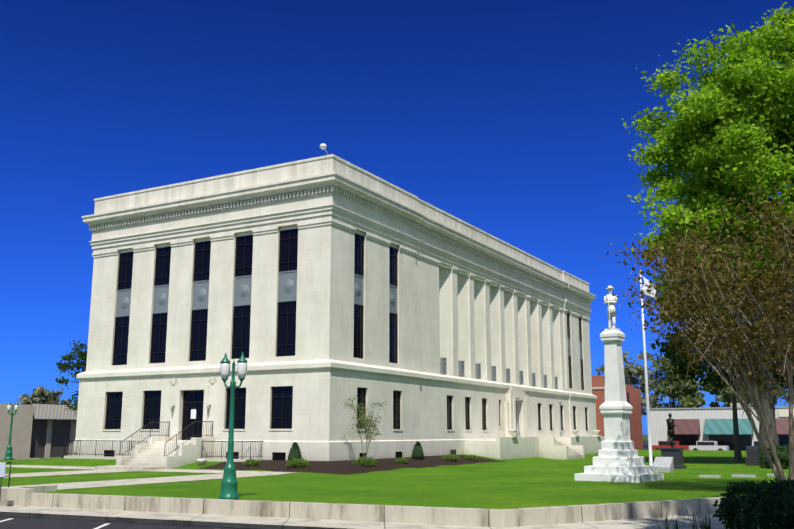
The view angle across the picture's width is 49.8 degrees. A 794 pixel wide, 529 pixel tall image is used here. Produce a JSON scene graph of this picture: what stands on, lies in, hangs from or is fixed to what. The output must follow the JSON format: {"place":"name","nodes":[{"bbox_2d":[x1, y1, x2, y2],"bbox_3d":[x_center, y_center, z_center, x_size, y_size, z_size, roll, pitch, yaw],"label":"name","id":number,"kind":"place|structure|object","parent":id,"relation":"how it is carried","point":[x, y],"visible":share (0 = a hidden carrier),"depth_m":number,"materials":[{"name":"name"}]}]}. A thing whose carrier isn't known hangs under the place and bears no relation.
{"place":"outdoors","nodes":[
{"label":"outdoors","id":0,"kind":"place"},
{"bbox_2d":[0,435,648,528],"bbox_3d":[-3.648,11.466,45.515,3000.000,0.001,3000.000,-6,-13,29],"label":"ground","id":1,"kind":"structure","parent":0,"point":[17,522],"depth_m":23.25,"materials":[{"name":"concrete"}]},
{"bbox_2d":[17,385,70,404],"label":"tree leaves","id":2,"kind":"object","parent":1,"relation":"on","point":[40,394],"depth_m":144.33,"materials":[{"name":"green plant"}]},
{"bbox_2d":[0,457,758,528],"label":"pavement and walls","id":3,"kind":"structure","parent":1,"relation":"on","point":[25,501],"depth_m":23.77,"materials":[{"name":"concrete"}]},
{"bbox_2d":[0,451,786,497],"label":"markers and benches","id":4,"kind":"object","parent":3,"relation":"on","point":[752,458],"visible":0.6,"depth_m":39.23,"materials":[{"name":"grey stone"}]},
{"bbox_2d":[653,509,710,528],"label":"iris leaves","id":5,"kind":"object","parent":3,"relation":"on","point":[705,526],"visible":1,"depth_m":19.77,"materials":[{"name":"green plant"}]},
{"bbox_2d":[0,375,793,458],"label":"town buildings","id":6,"kind":"structure","parent":1,"relation":"on","point":[40,430],"depth_m":107.80,"materials":[{"name":"red brick"}]},
{"bbox_2d":[596,349,664,409],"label":"tree leaves","id":7,"kind":"object","parent":1,"relation":"on","point":[635,371],"depth_m":153.23,"materials":[{"name":"green plant"}]},
{"bbox_2d":[637,351,705,415],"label":"tree leaves","id":8,"kind":"object","parent":1,"relation":"on","point":[654,397],"depth_m":157.95,"materials":[{"name":"green plant"}]},
{"bbox_2d":[651,358,706,407],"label":"tree leaves","id":9,"kind":"object","parent":1,"relation":"on","point":[686,400],"depth_m":134.54,"materials":[{"name":"green plant"}]},
{"bbox_2d":[688,363,740,406],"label":"tree leaves","id":10,"kind":"object","parent":1,"relation":"on","point":[717,392],"depth_m":141.28,"materials":[{"name":"green plant"}]},
{"bbox_2d":[700,381,788,406],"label":"tree leaves","id":11,"kind":"object","parent":1,"relation":"on","point":[725,399],"depth_m":132.51,"materials":[{"name":"green plant"}]},
{"bbox_2d":[713,477,793,528],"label":"shrub","id":12,"kind":"object","parent":1,"relation":"on","point":[730,510],"depth_m":19.17,"materials":[{"name":"green plant"}]},
{"bbox_2d":[775,385,793,403],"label":"tree leaves","id":13,"kind":"object","parent":1,"relation":"on","point":[787,395],"visible":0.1,"depth_m":139.40,"materials":[{"name":"green plant"}]},
{"bbox_2d":[0,450,788,508],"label":"lawn","id":14,"kind":"structure","parent":0,"point":[481,482],"depth_m":35.33,"materials":[{"name":"green plant"}]},
{"bbox_2d":[4,401,18,459],"bbox_3d":[-29.160,12.489,64.583,0.600,4.420,0.934,-6,-13,29],"label":"street lamp","id":15,"kind":"object","parent":14,"relation":"on","point":[8,454],"visible":1,"depth_m":64.50,"materials":[{"name":"green metal"}]},
{"bbox_2d":[55,339,87,416],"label":"tree","id":16,"kind":"object","parent":14,"relation":"on","point":[62,367],"depth_m":68.69,"materials":[{"name":"green plant"}]},
{"bbox_2d":[219,352,246,499],"bbox_3d":[-5.029,4.868,25.983,0.587,4.420,0.882,10,-15,-42],"label":"street lamp","id":17,"kind":"object","parent":14,"relation":"on","point":[229,483],"visible":1,"depth_m":25.91,"materials":[{"name":"green metal"}]},
{"bbox_2d":[242,459,260,465],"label":"shrub leaves","id":18,"kind":"object","parent":14,"relation":"on","point":[249,461],"depth_m":45.49,"materials":[{"name":"green plant"}]},
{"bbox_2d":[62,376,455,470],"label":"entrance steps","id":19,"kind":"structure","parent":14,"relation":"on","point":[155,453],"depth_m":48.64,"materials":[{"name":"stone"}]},
{"bbox_2d":[287,442,301,461],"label":"cone shrub leaves","id":20,"kind":"object","parent":14,"relation":"on","point":[295,444],"visible":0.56,"depth_m":45.56,"materials":[{"name":"green plant"}]},
{"bbox_2d":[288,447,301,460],"bbox_3d":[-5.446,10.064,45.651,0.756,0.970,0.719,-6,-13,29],"label":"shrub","id":21,"kind":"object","parent":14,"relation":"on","point":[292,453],"visible":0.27,"depth_m":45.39,"materials":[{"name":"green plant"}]},
{"bbox_2d":[286,458,310,467],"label":"shrub leaves","id":22,"kind":"object","parent":14,"relation":"on","point":[298,465],"depth_m":43.81,"materials":[{"name":"green plant"}]},
{"bbox_2d":[73,154,596,460],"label":"courthouse","id":23,"kind":"structure","parent":14,"relation":"on","point":[316,291],"depth_m":53.48,"materials":[{"name":"white"}]},
{"bbox_2d":[320,143,327,153],"bbox_3d":[-4.211,-6.643,49.661,0.590,0.818,0.435,-6,-13,29],"label":"roof floodlight","id":24,"kind":"object","parent":23,"relation":"on","point":[323,146],"visible":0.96,"depth_m":49.61,"materials":[{"name":"grey paint"}]},
{"bbox_2d":[341,396,386,457],"bbox_3d":[-1.582,8.920,46.373,2.235,3.640,2.613,-6,-13,29],"label":"young tree","id":25,"kind":"object","parent":14,"relation":"on","point":[366,420],"depth_m":46.18,"materials":[{"name":"green plant"}]},
{"bbox_2d":[351,456,378,465],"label":"shrub leaves","id":26,"kind":"object","parent":14,"relation":"on","point":[371,459],"depth_m":44.93,"materials":[{"name":"green plant"}]},
{"bbox_2d":[395,458,407,463],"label":"shrub leaves","id":27,"kind":"object","parent":14,"relation":"on","point":[404,460],"depth_m":48.50,"materials":[{"name":"green plant"}]},
{"bbox_2d":[411,441,423,458],"bbox_3d":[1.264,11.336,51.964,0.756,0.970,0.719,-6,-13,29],"label":"shrub","id":28,"kind":"object","parent":14,"relation":"on","point":[417,449],"visible":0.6,"depth_m":51.69,"materials":[{"name":"green plant"}]},
{"bbox_2d":[442,454,459,460],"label":"shrub leaves","id":29,"kind":"object","parent":14,"relation":"on","point":[451,459],"depth_m":53.53,"materials":[{"name":"green plant"}]},
{"bbox_2d":[465,454,477,459],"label":"shrub leaves","id":30,"kind":"object","parent":14,"relation":"on","point":[474,457],"depth_m":55.97,"materials":[{"name":"green plant"}]},
{"bbox_2d":[464,386,604,459],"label":"side entrance","id":31,"kind":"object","parent":14,"relation":"on","point":[512,444],"depth_m":65.66,"materials":[{"name":"stone"}]},
{"bbox_2d":[574,286,663,482],"bbox_3d":[9.467,5.079,37.169,2.812,8.399,2.812,-8,-14,36],"label":"soldier monument","id":32,"kind":"object","parent":14,"relation":"on","point":[618,459],"visible":0.98,"depth_m":36.45,"materials":[{"name":"stone"}]},
{"bbox_2d":[639,270,673,471],"bbox_3d":[13.829,5.458,45.750,1.159,10.920,2.312,-2,-11,9],"label":"flagpole","id":33,"kind":"object","parent":14,"relation":"on","point":[662,464],"visible":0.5,"depth_m":46.27,"materials":[{"name":"silver metal"}]},
{"bbox_2d":[660,413,686,468],"bbox_3d":[15.654,10.045,48.780,1.240,3.093,1.240,-6,-13,29],"label":"bronze statue","id":34,"kind":"object","parent":14,"relation":"on","point":[676,454],"visible":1,"depth_m":48.35,"materials":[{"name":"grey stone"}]},
{"bbox_2d":[592,176,793,481],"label":"crape myrtle","id":35,"kind":"object","parent":14,"relation":"on","point":[776,288],"depth_m":28.44,"materials":[{"name":"plant"}]},
{"bbox_2d":[622,2,793,456],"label":"tree","id":36,"kind":"object","parent":14,"relation":"on","point":[714,157],"depth_m":53.68,"materials":[{"name":"green plant"}]},
{"bbox_2d":[649,293,793,460],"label":"tree","id":37,"kind":"object","parent":14,"relation":"on","point":[681,371],"depth_m":61.72,"materials":[{"name":"green plant"}]},
{"bbox_2d":[757,443,788,468],"bbox_3d":[22.116,10.880,48.386,3.315,1.598,3.372,-6,-13,29],"label":"lawn shrub","id":38,"kind":"object","parent":14,"relation":"on","point":[763,458],"depth_m":48.07,"materials":[{"name":"green plant"}]},
{"bbox_2d":[0,0,793,434],"label":"sky","id":39,"kind":"structure","parent":0,"point":[503,117],"materials":[{"name":"blue"}]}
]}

